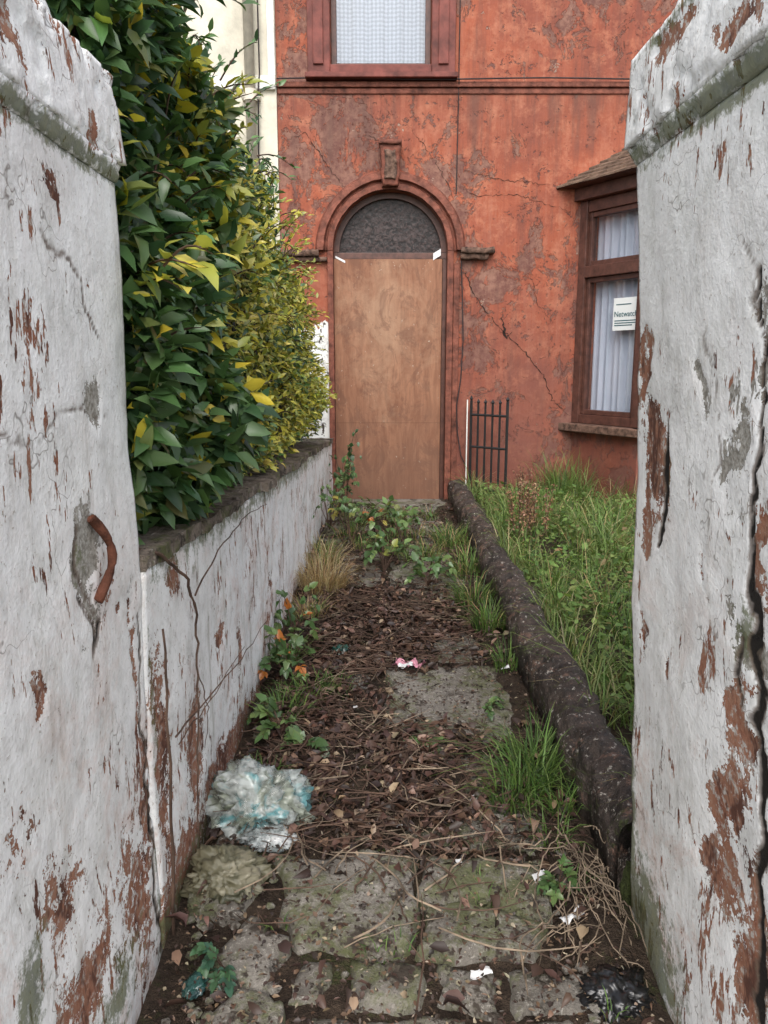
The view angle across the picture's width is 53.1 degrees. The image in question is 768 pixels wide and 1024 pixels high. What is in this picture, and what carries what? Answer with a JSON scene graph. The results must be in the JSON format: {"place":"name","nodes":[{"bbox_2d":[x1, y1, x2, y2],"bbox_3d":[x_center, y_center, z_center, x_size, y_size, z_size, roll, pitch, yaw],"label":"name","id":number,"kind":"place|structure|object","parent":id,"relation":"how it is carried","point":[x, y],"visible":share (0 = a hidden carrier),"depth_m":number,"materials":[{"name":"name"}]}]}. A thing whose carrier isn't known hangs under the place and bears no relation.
{"place":"outdoors","nodes":[
{"label":"outdoors","id":0,"kind":"place"},
{"bbox_2d":[136,498,673,1023],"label":"soil path","id":1,"kind":"structure","parent":0,"point":[168,978],"depth_m":2.09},
{"bbox_2d":[139,504,269,934],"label":"bare creeper stems","id":2,"kind":"object","parent":1,"relation":"on","point":[165,559],"visible":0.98,"depth_m":2.05,"materials":[{"name":"brown plant"}]},
{"bbox_2d":[179,843,274,908],"bbox_3d":[-0.458,1.023,2.216,0.246,0.105,0.243,7,13,31],"label":"discarded sack","id":3,"kind":"object","parent":1,"relation":"on","point":[224,870],"visible":0.95,"depth_m":2.17,"materials":[{"name":"beige plastic"}]},
{"bbox_2d":[205,755,314,853],"bbox_3d":[-0.408,0.906,2.476,0.390,0.210,0.333,0,11,0],"label":"plastic bag","id":4,"kind":"object","parent":1,"relation":"on","point":[254,792],"visible":0.94,"depth_m":2.42,"materials":[{"name":"plastic"}]},
{"bbox_2d":[246,582,330,758],"bbox_3d":[-0.422,0.639,3.371,0.322,0.360,1.252,-1,11,-6],"label":"bramble","id":5,"kind":"object","parent":1,"relation":"on","point":[295,734],"visible":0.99,"depth_m":3.39,"materials":[{"name":"green plant"}]},
{"bbox_2d":[245,633,366,769],"bbox_3d":[-0.342,0.750,3.263,0.581,0.202,1.339,0,11,0],"label":"grass clump","id":6,"kind":"object","parent":1,"relation":"on","point":[295,695],"visible":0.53,"depth_m":3.32,"materials":[{"name":"green plant"}]},
{"bbox_2d":[289,531,378,622],"bbox_3d":[-0.377,0.355,4.831,0.801,0.299,1.570,0,11,0],"label":"dry grass clump","id":7,"kind":"object","parent":1,"relation":"on","point":[328,581],"visible":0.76,"depth_m":4.78,"materials":[{"name":"beige plant"}]},
{"bbox_2d":[331,644,347,654],"bbox_3d":[-0.220,0.677,3.798,0.094,0.043,0.104,0,11,0],"label":"dark wrapper","id":8,"kind":"object","parent":1,"relation":"on","point":[339,648],"visible":0.69,"depth_m":3.78,"materials":[{"name":"plastic"}]},
{"bbox_2d":[313,495,456,585],"bbox_3d":[-0.054,0.107,5.638,1.029,0.430,1.975,0,11,0],"label":"bramble","id":9,"kind":"object","parent":1,"relation":"on","point":[380,535],"visible":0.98,"depth_m":5.53,"materials":[{"name":"green plant"}]},
{"bbox_2d":[187,506,585,1023],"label":"path paving","id":10,"kind":"structure","parent":1,"relation":"on","point":[475,1006],"depth_m":2.08,"materials":[{"name":"grey stone"}]},
{"bbox_2d":[181,970,208,999],"bbox_3d":[-0.456,1.131,1.850,0.064,0.025,0.094,0,11,0],"label":"plastic scrap","id":11,"kind":"object","parent":10,"relation":"on","point":[192,988],"visible":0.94,"depth_m":1.83,"materials":[{"name":"teal plastic"}]},
{"bbox_2d":[320,429,361,529],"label":"bramble","id":12,"kind":"object","parent":10,"relation":"on","point":[339,483],"visible":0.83,"depth_m":6.76,"materials":[{"name":"green plant"}]},
{"bbox_2d":[161,813,608,1023],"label":"rubble stones","id":13,"kind":"object","parent":10,"relation":"on","point":[594,1008],"visible":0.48,"depth_m":1.90,"materials":[{"name":"grey stone"}]},
{"bbox_2d":[190,696,579,997],"bbox_3d":[0.031,0.957,2.551,1.037,0.104,1.528,0,11,0],"label":"ground weed","id":14,"kind":"object","parent":10,"relation":"on","point":[223,974],"visible":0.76,"depth_m":2.11,"materials":[{"name":"green plant"}]},
{"bbox_2d":[191,706,606,951],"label":"fallen sticks","id":15,"kind":"object","parent":10,"relation":"on","point":[401,885],"visible":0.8,"depth_m":2.24,"materials":[{"name":"brown wood"}]},
{"bbox_2d":[213,542,597,1023],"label":"fallen twigs","id":16,"kind":"object","parent":10,"relation":"on","point":[357,597],"visible":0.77,"depth_m":2.90,"materials":[{"name":"brown wood"}]},
{"bbox_2d":[398,661,412,668],"bbox_3d":[0.100,0.707,3.560,0.074,0.034,0.030,3,12,17],"label":"paper scrap","id":17,"kind":"object","parent":10,"relation":"on","point":[405,665],"visible":0.98,"depth_m":3.56,"materials":[{"name":"white paper"}]},
{"bbox_2d":[392,658,425,668],"bbox_3d":[0.120,0.706,3.601,0.165,0.071,0.060,3,12,17],"label":"pink wrapper","id":18,"kind":"object","parent":10,"relation":"on","point":[414,660],"visible":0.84,"depth_m":3.60,"materials":[{"name":"pink plastic"}]},
{"bbox_2d":[470,966,492,979],"bbox_3d":[0.235,1.119,1.868,0.055,0.020,0.022,-1,11,-6],"label":"paper scrap","id":19,"kind":"object","parent":10,"relation":"on","point":[479,972],"visible":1,"depth_m":1.87,"materials":[{"name":"white paper"}]},
{"bbox_2d":[532,869,544,882],"bbox_3d":[0.450,1.044,2.200,0.051,0.022,0.030,-7,13,-34],"label":"paper scrap","id":20,"kind":"object","parent":10,"relation":"on","point":[541,872],"visible":0.45,"depth_m":2.20,"materials":[{"name":"white paper"}]},
{"bbox_2d":[331,499,448,507],"bbox_3d":[0.060,-0.024,7.447,1.120,0.165,0.370,0,11,0],"label":"doorstep","id":21,"kind":"object","parent":1,"relation":"on","point":[411,502],"visible":0.12,"depth_m":7.36,"materials":[{"name":"grey concrete"}]},
{"bbox_2d":[259,577,537,861],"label":"dry stalks","id":22,"kind":"object","parent":1,"relation":"on","point":[407,761],"visible":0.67,"depth_m":2.97,"materials":[{"name":"brown plant"}]},
{"bbox_2d":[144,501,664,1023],"bbox_3d":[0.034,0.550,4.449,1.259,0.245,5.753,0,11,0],"label":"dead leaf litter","id":23,"kind":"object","parent":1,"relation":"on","point":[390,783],"visible":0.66,"depth_m":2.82,"materials":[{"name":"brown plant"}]},
{"bbox_2d":[258,499,633,1023],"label":"grass clump","id":24,"kind":"object","parent":1,"relation":"on","point":[422,550],"visible":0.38,"depth_m":5.66,"materials":[{"name":"green plant"}]},
{"bbox_2d":[416,522,518,673],"bbox_3d":[0.545,0.380,4.718,0.696,0.314,2.629,0,11,0],"label":"grass clump","id":25,"kind":"object","parent":1,"relation":"on","point":[456,540],"visible":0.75,"depth_m":4.44,"materials":[{"name":"green plant"}]},
{"bbox_2d":[431,701,600,853],"bbox_3d":[0.477,0.858,2.650,0.743,0.264,0.838,0,11,0],"label":"grass clump","id":26,"kind":"object","parent":1,"relation":"on","point":[544,785],"visible":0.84,"depth_m":2.61,"materials":[{"name":"green plant"}]},
{"bbox_2d":[560,906,583,924],"bbox_3d":[0.500,1.073,2.042,0.067,0.032,0.030,-6,12,-28],"label":"paper scrap","id":27,"kind":"object","parent":1,"relation":"on","point":[570,917],"visible":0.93,"depth_m":2.03,"materials":[{"name":"white paper"}]},
{"bbox_2d":[493,823,653,1002],"bbox_3d":[0.485,1.023,2.089,0.294,0.138,0.622,0,11,0],"label":"dry vine tangle","id":28,"kind":"object","parent":1,"relation":"on","point":[605,879],"visible":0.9,"depth_m":2.10,"materials":[{"name":"brown plant"}]},
{"bbox_2d":[576,963,656,1023],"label":"bin bag","id":29,"kind":"object","parent":1,"relation":"on","point":[613,981],"visible":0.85,"depth_m":1.80,"materials":[{"name":"black plastic"}]},
{"bbox_2d":[443,464,637,813],"bbox_3d":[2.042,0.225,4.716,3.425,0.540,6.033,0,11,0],"label":"lawn grass","id":30,"kind":"structure","parent":0,"point":[600,681],"depth_m":4.53,"materials":[{"name":"green plant"}]},
{"bbox_2d":[465,395,509,497],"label":"iron gate","id":31,"kind":"structure","parent":30,"relation":"on","point":[484,447],"depth_m":7.15,"materials":[{"name":"black metal"}]},
{"bbox_2d":[506,466,556,555],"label":"dried dock weed","id":32,"kind":"object","parent":30,"relation":"on","point":[527,503],"visible":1,"depth_m":5.24,"materials":[{"name":"brown plant"}]},
{"bbox_2d":[472,446,636,723],"bbox_3d":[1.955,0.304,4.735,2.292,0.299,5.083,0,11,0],"label":"garden weeds","id":33,"kind":"object","parent":30,"relation":"on","point":[559,551],"visible":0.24,"depth_m":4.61,"materials":[{"name":"green plant"}]},
{"bbox_2d":[569,431,637,507],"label":"wall","id":34,"kind":"structure","parent":0,"point":[618,455],"depth_m":7.05,"materials":[{"name":"red paint"}]},
{"bbox_2d":[558,423,637,437],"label":"bay sill","id":35,"kind":"structure","parent":34,"relation":"on","point":[605,430],"depth_m":6.95,"materials":[{"name":"brown stone"}]},
{"label":"ground","id":36,"kind":"structure","parent":0,"visible":0},
{"bbox_2d":[172,0,280,250],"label":"front wall","id":37,"kind":"structure","parent":36,"relation":"on","point":[227,29],"depth_m":6.73,"materials":[{"name":"beige paint"}]},
{"bbox_2d":[209,0,275,89],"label":"string band","id":38,"kind":"object","parent":37,"relation":"attached to","point":[270,78],"visible":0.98,"depth_m":6.72,"materials":[{"name":"white paint"}]},
{"bbox_2d":[242,0,260,217],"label":"downpipe","id":39,"kind":"object","parent":37,"relation":"attached to","point":[248,37],"visible":0.38,"depth_m":6.66,"materials":[{"name":"white plastic"}]},
{"bbox_2d":[257,0,279,407],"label":"drainpipe","id":40,"kind":"object","parent":37,"relation":"attached to","point":[259,78],"visible":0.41,"depth_m":6.71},
{"bbox_2d":[140,443,332,948],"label":"garden wall","id":41,"kind":"structure","parent":36,"relation":"on","point":[254,566],"depth_m":2.53,"materials":[{"name":"white paint"}]},
{"bbox_2d":[138,521,201,571],"bbox_3d":[-0.716,0.084,2.076,0.335,0.072,0.520,0,11,0],"label":"coping","id":42,"kind":"object","parent":41,"relation":"on","point":[168,541],"visible":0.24,"depth_m":2.05,"materials":[{"name":"concrete"}]},
{"bbox_2d":[152,499,240,533],"bbox_3d":[-0.698,0.012,2.598,0.336,0.076,0.539,0,11,0],"label":"coping","id":43,"kind":"object","parent":41,"relation":"on","point":[223,510],"visible":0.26,"depth_m":2.62,"materials":[{"name":"concrete"}]},
{"bbox_2d":[214,481,262,505],"bbox_3d":[-0.708,-0.075,3.154,0.338,0.072,0.578,0,11,0],"label":"coping","id":44,"kind":"object","parent":41,"relation":"on","point":[245,492],"visible":0.31,"depth_m":3.12,"materials":[{"name":"concrete"}]},
{"bbox_2d":[243,475,276,491],"bbox_3d":[-0.679,-0.137,3.617,0.336,0.067,0.366,0,11,0],"label":"coping","id":45,"kind":"object","parent":41,"relation":"on","point":[268,482],"visible":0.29,"depth_m":3.60,"materials":[{"name":"concrete"}]},
{"bbox_2d":[243,464,291,479],"bbox_3d":[-0.686,-0.211,4.078,0.340,0.074,0.577,0,11,0],"label":"coping","id":46,"kind":"object","parent":41,"relation":"on","point":[281,471],"visible":0.3,"depth_m":3.98,"materials":[{"name":"concrete"}]},
{"bbox_2d":[270,459,302,470],"bbox_3d":[-0.668,-0.279,4.553,0.342,0.066,0.378,0,11,0],"label":"coping","id":47,"kind":"object","parent":41,"relation":"on","point":[296,464],"visible":0.23,"depth_m":4.52,"materials":[{"name":"concrete"}]},
{"bbox_2d":[273,455,306,463],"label":"coping","id":48,"kind":"object","parent":41,"relation":"on","point":[302,457],"visible":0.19,"depth_m":5.00,"materials":[{"name":"concrete"}]},
{"bbox_2d":[281,450,312,459],"bbox_3d":[-0.682,-0.400,5.431,0.324,0.068,0.474,0,11,0],"label":"coping","id":49,"kind":"object","parent":41,"relation":"on","point":[308,453],"visible":0.22,"depth_m":5.44,"materials":[{"name":"concrete"}]},
{"bbox_2d":[288,445,321,454],"bbox_3d":[-0.665,-0.481,5.937,0.335,0.072,0.554,0,11,0],"label":"coping","id":50,"kind":"object","parent":41,"relation":"on","point":[315,449],"visible":0.4,"depth_m":5.88,"materials":[{"name":"concrete"}]},
{"bbox_2d":[295,441,326,448],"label":"coping","id":51,"kind":"object","parent":41,"relation":"on","point":[324,444],"visible":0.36,"depth_m":6.39,"materials":[{"name":"concrete"}]},
{"bbox_2d":[300,440,330,446],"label":"coping","id":52,"kind":"object","parent":41,"relation":"on","point":[328,442],"visible":0.33,"depth_m":6.94,"materials":[{"name":"concrete"}]},
{"bbox_2d":[302,438,332,442],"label":"coping","id":53,"kind":"object","parent":41,"relation":"on","point":[331,440],"visible":0.39,"depth_m":7.18,"materials":[{"name":"concrete"}]},
{"bbox_2d":[275,0,677,494],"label":"front wall","id":54,"kind":"structure","parent":36,"relation":"on","point":[553,141],"depth_m":6.93,"materials":[{"name":"red paint"}]},
{"bbox_2d":[281,249,318,256],"bbox_3d":[-0.765,-2.372,7.045,0.341,0.071,0.120,0,11,0],"label":"impost ledge top","id":55,"kind":"object","parent":54,"relation":"attached to","point":[308,252],"visible":0.7,"depth_m":6.99,"materials":[{"name":"brown stone"}]},
{"bbox_2d":[284,256,326,262],"bbox_3d":[-0.723,-2.324,7.069,0.405,0.056,0.093,0,11,0],"label":"stone ledge","id":56,"kind":"object","parent":54,"relation":"attached to","point":[307,258],"visible":0.64,"depth_m":7.03,"materials":[{"name":"brown stone"}]},
{"bbox_2d":[336,0,424,62],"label":"lace","id":57,"kind":"object","parent":54,"relation":"attached to","point":[380,31],"depth_m":6.86,"materials":[{"name":"white fabric"}]},
{"bbox_2d":[331,0,430,63],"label":"sash frame","id":58,"kind":"object","parent":54,"relation":"attached to","point":[427,33],"visible":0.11,"depth_m":6.79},
{"bbox_2d":[305,0,457,80],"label":"window surround","id":59,"kind":"object","parent":54,"relation":"attached to","point":[443,56],"visible":0.92,"depth_m":6.70,"materials":[{"name":"red paint"}]},
{"bbox_2d":[334,259,441,498],"bbox_3d":[0.037,-1.227,7.346,1.006,2.275,0.020,0,11,0],"label":"plywood board","id":60,"kind":"object","parent":54,"relation":"attached to","point":[387,318],"visible":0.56,"depth_m":7.32,"materials":[{"name":"brown wood"}]},
{"bbox_2d":[335,249,440,262],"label":"tape scraps","id":61,"kind":"object","parent":60,"relation":"attached to","point":[436,254],"visible":1,"depth_m":7.11,"materials":[{"name":"paper"}]},
{"bbox_2d":[315,171,464,249],"bbox_3d":[0.057,-2.738,6.976,1.380,0.692,0.074,0,11,0],"label":"arch moulding","id":62,"kind":"object","parent":54,"relation":"attached to","point":[429,194],"visible":0.94,"depth_m":6.95,"materials":[{"name":"red paint"}]},
{"bbox_2d":[334,253,446,498],"bbox_3d":[0.058,-1.264,7.379,1.051,2.335,0.070,0,11,0],"label":"door frame","id":63,"kind":"object","parent":54,"relation":"attached to","point":[443,256],"visible":0.77,"depth_m":7.21,"materials":[{"name":"brown wood"}]},
{"bbox_2d":[334,192,446,252],"bbox_3d":[0.058,-2.685,7.144,1.052,0.526,0.050,0,11,0],"label":"fanlight frame","id":64,"kind":"object","parent":54,"relation":"attached to","point":[418,204],"visible":0.99,"depth_m":7.11,"materials":[{"name":"brown wood"}]},
{"bbox_2d":[334,199,445,252],"bbox_3d":[0.058,-2.681,7.170,1.054,0.527,0.001,0,11,0],"label":"fanlight glass","id":65,"kind":"object","parent":64,"relation":"in","point":[389,226],"visible":0.94,"depth_m":7.18,"materials":[{"name":"grey glass"}]},
{"bbox_2d":[380,144,400,187],"bbox_3d":[0.057,-3.090,6.881,0.192,0.360,0.152,0,11,0],"label":"keystone","id":66,"kind":"object","parent":54,"relation":"attached to","point":[387,182],"visible":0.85,"depth_m":6.82,"materials":[{"name":"red paint"}]},
{"bbox_2d":[384,149,396,179],"bbox_3d":[0.058,-3.079,6.814,0.118,0.256,0.060,0,11,0],"label":"keystone face","id":67,"kind":"object","parent":66,"relation":"attached to","point":[390,170],"visible":1,"depth_m":6.80},
{"bbox_2d":[379,139,401,146],"bbox_3d":[0.055,-3.274,6.830,0.206,0.044,0.148,0,11,0],"label":"keystone cap","id":68,"kind":"object","parent":66,"relation":"attached to","point":[391,141],"visible":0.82,"depth_m":6.76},
{"bbox_2d":[327,250,459,499],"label":"door jambs","id":69,"kind":"structure","parent":54,"relation":"attached to","point":[451,361],"depth_m":7.23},
{"bbox_2d":[291,125,569,415],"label":"render cracks","id":70,"kind":"object","parent":54,"relation":"attached to","point":[504,334],"visible":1,"depth_m":7.12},
{"bbox_2d":[276,82,629,93],"bbox_3d":[2.026,-3.749,6.802,5.948,0.095,0.055,0,11,0],"label":"string course","id":71,"kind":"object","parent":54,"relation":"attached to","point":[452,88],"visible":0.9,"depth_m":6.80,"materials":[{"name":"red paint"}]},
{"bbox_2d":[277,0,629,464],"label":"wall cables","id":72,"kind":"object","parent":54,"relation":"attached to","point":[458,78],"depth_m":6.74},
{"bbox_2d":[460,253,488,259],"bbox_3d":[0.830,-2.342,7.061,0.260,0.061,0.100,0,11,0],"label":"stone ledge","id":73,"kind":"object","parent":54,"relation":"attached to","point":[470,256],"visible":1,"depth_m":7.02,"materials":[{"name":"brown stone"}]},
{"bbox_2d":[460,246,494,253],"bbox_3d":[0.853,-2.389,7.037,0.316,0.062,0.126,0,11,0],"label":"impost ledge top","id":74,"kind":"object","parent":54,"relation":"attached to","point":[478,250],"visible":0.93,"depth_m":6.98,"materials":[{"name":"brown stone"}]},
{"bbox_2d":[447,479,632,894],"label":"path edging wall","id":75,"kind":"structure","parent":36,"relation":"on","point":[595,746],"depth_m":2.91,"materials":[{"name":"concrete"}]},
{"bbox_2d":[571,190,639,427],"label":"bay frames","id":76,"kind":"structure","parent":36,"relation":"on","point":[591,271],"depth_m":6.98,"materials":[{"name":"brown wood"}]},
{"bbox_2d":[556,148,636,188],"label":"bay roof","id":77,"kind":"structure","parent":76,"relation":"on","point":[593,172],"depth_m":6.71,"materials":[{"name":"brown tile"}]},
{"bbox_2d":[559,168,636,188],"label":"bay soffit","id":78,"kind":"structure","parent":77,"relation":"attached to","point":[606,178],"depth_m":6.60,"materials":[{"name":"brown wood"}]},
{"bbox_2d":[574,174,636,201],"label":"bay fascia","id":79,"kind":"structure","parent":76,"relation":"attached to","point":[609,188],"depth_m":6.66,"materials":[{"name":"brown wood"}]},
{"bbox_2d":[590,209,638,411],"bbox_3d":[2.138,-1.804,6.922,0.067,1.900,0.739,-7,13,-31],"label":"net curtain","id":80,"kind":"object","parent":76,"relation":"hanging from","point":[612,363],"visible":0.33,"depth_m":7.01,"materials":[{"name":"white fabric"}]},
{"bbox_2d":[612,296,636,330],"bbox_3d":[2.127,-1.739,6.747,0.004,0.280,0.300,-7,13,-31],"label":"window notice","id":81,"kind":"object","parent":76,"relation":"attached to","point":[624,314],"depth_m":6.76,"materials":[{"name":"paper"}]},
{"bbox_2d":[619,860,630,905],"bbox_3d":[0.740,1.038,2.222,0.242,0.274,0.265,0,11,0],"label":"mossy stone","id":82,"kind":"object","parent":36,"relation":"on","point":[625,887],"visible":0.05,"depth_m":2.12,"materials":[{"name":"green stone"}]},
{"bbox_2d":[630,68,767,1023],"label":"shaft","id":83,"kind":"object","parent":36,"relation":"on","point":[699,840],"visible":0.99,"depth_m":1.46,"materials":[{"name":"white paint"}]},
{"bbox_2d":[627,31,767,164],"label":"pillar molding","id":84,"kind":"structure","parent":83,"relation":"on","point":[737,74],"depth_m":1.32,"materials":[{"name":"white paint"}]},
{"bbox_2d":[624,0,767,149],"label":"cap","id":85,"kind":"object","parent":84,"relation":"on","point":[688,50],"visible":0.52,"depth_m":1.39,"materials":[{"name":"white paint"}]},
{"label":"pavement","id":86,"kind":"structure","parent":0,"visible":0},
{"bbox_2d":[0,106,162,1023],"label":"shaft","id":87,"kind":"object","parent":86,"relation":"on","point":[80,931],"visible":0.99,"depth_m":1.41,"materials":[{"name":"white paint"}]},
{"bbox_2d":[0,73,120,182],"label":"cap","id":88,"kind":"object","parent":87,"relation":"on","point":[18,100],"visible":0.38,"depth_m":1.33,"materials":[{"name":"white paint"}]},
{"bbox_2d":[0,0,126,165],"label":"cap","id":89,"kind":"object","parent":88,"relation":"on","point":[50,63],"visible":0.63,"depth_m":1.34,"materials":[{"name":"white paint"}]},
{"bbox_2d":[37,0,51,16],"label":"cap","id":90,"kind":"object","parent":89,"relation":"on","point":[45,4],"depth_m":1.51,"materials":[{"name":"white paint"}]},
{"bbox_2d":[87,514,116,603],"bbox_3d":[-0.565,0.092,1.549,0.023,0.184,0.068,5,12,24],"label":"hinge bracket","id":91,"kind":"object","parent":87,"relation":"attached to","point":[95,522],"visible":1,"depth_m":1.55,"materials":[{"name":"metal"}]},
{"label":"neighbouring garden soil","id":92,"kind":"structure","parent":0,"visible":0},
{"bbox_2d":[46,0,336,544],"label":"garden hedge","id":93,"kind":"object","parent":92,"relation":"on","point":[202,262],"visible":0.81,"depth_m":2.28,"materials":[{"name":"green plant"}]},
{"bbox_2d":[153,320,301,469],"bbox_3d":[-0.720,-0.624,4.336,0.031,0.870,5.151,0,11,0],"label":"foliage","id":94,"kind":"object","parent":93,"relation":"attached to","point":[233,329],"visible":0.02,"depth_m":4.56,"materials":[{"name":"green plant"}]}
]}

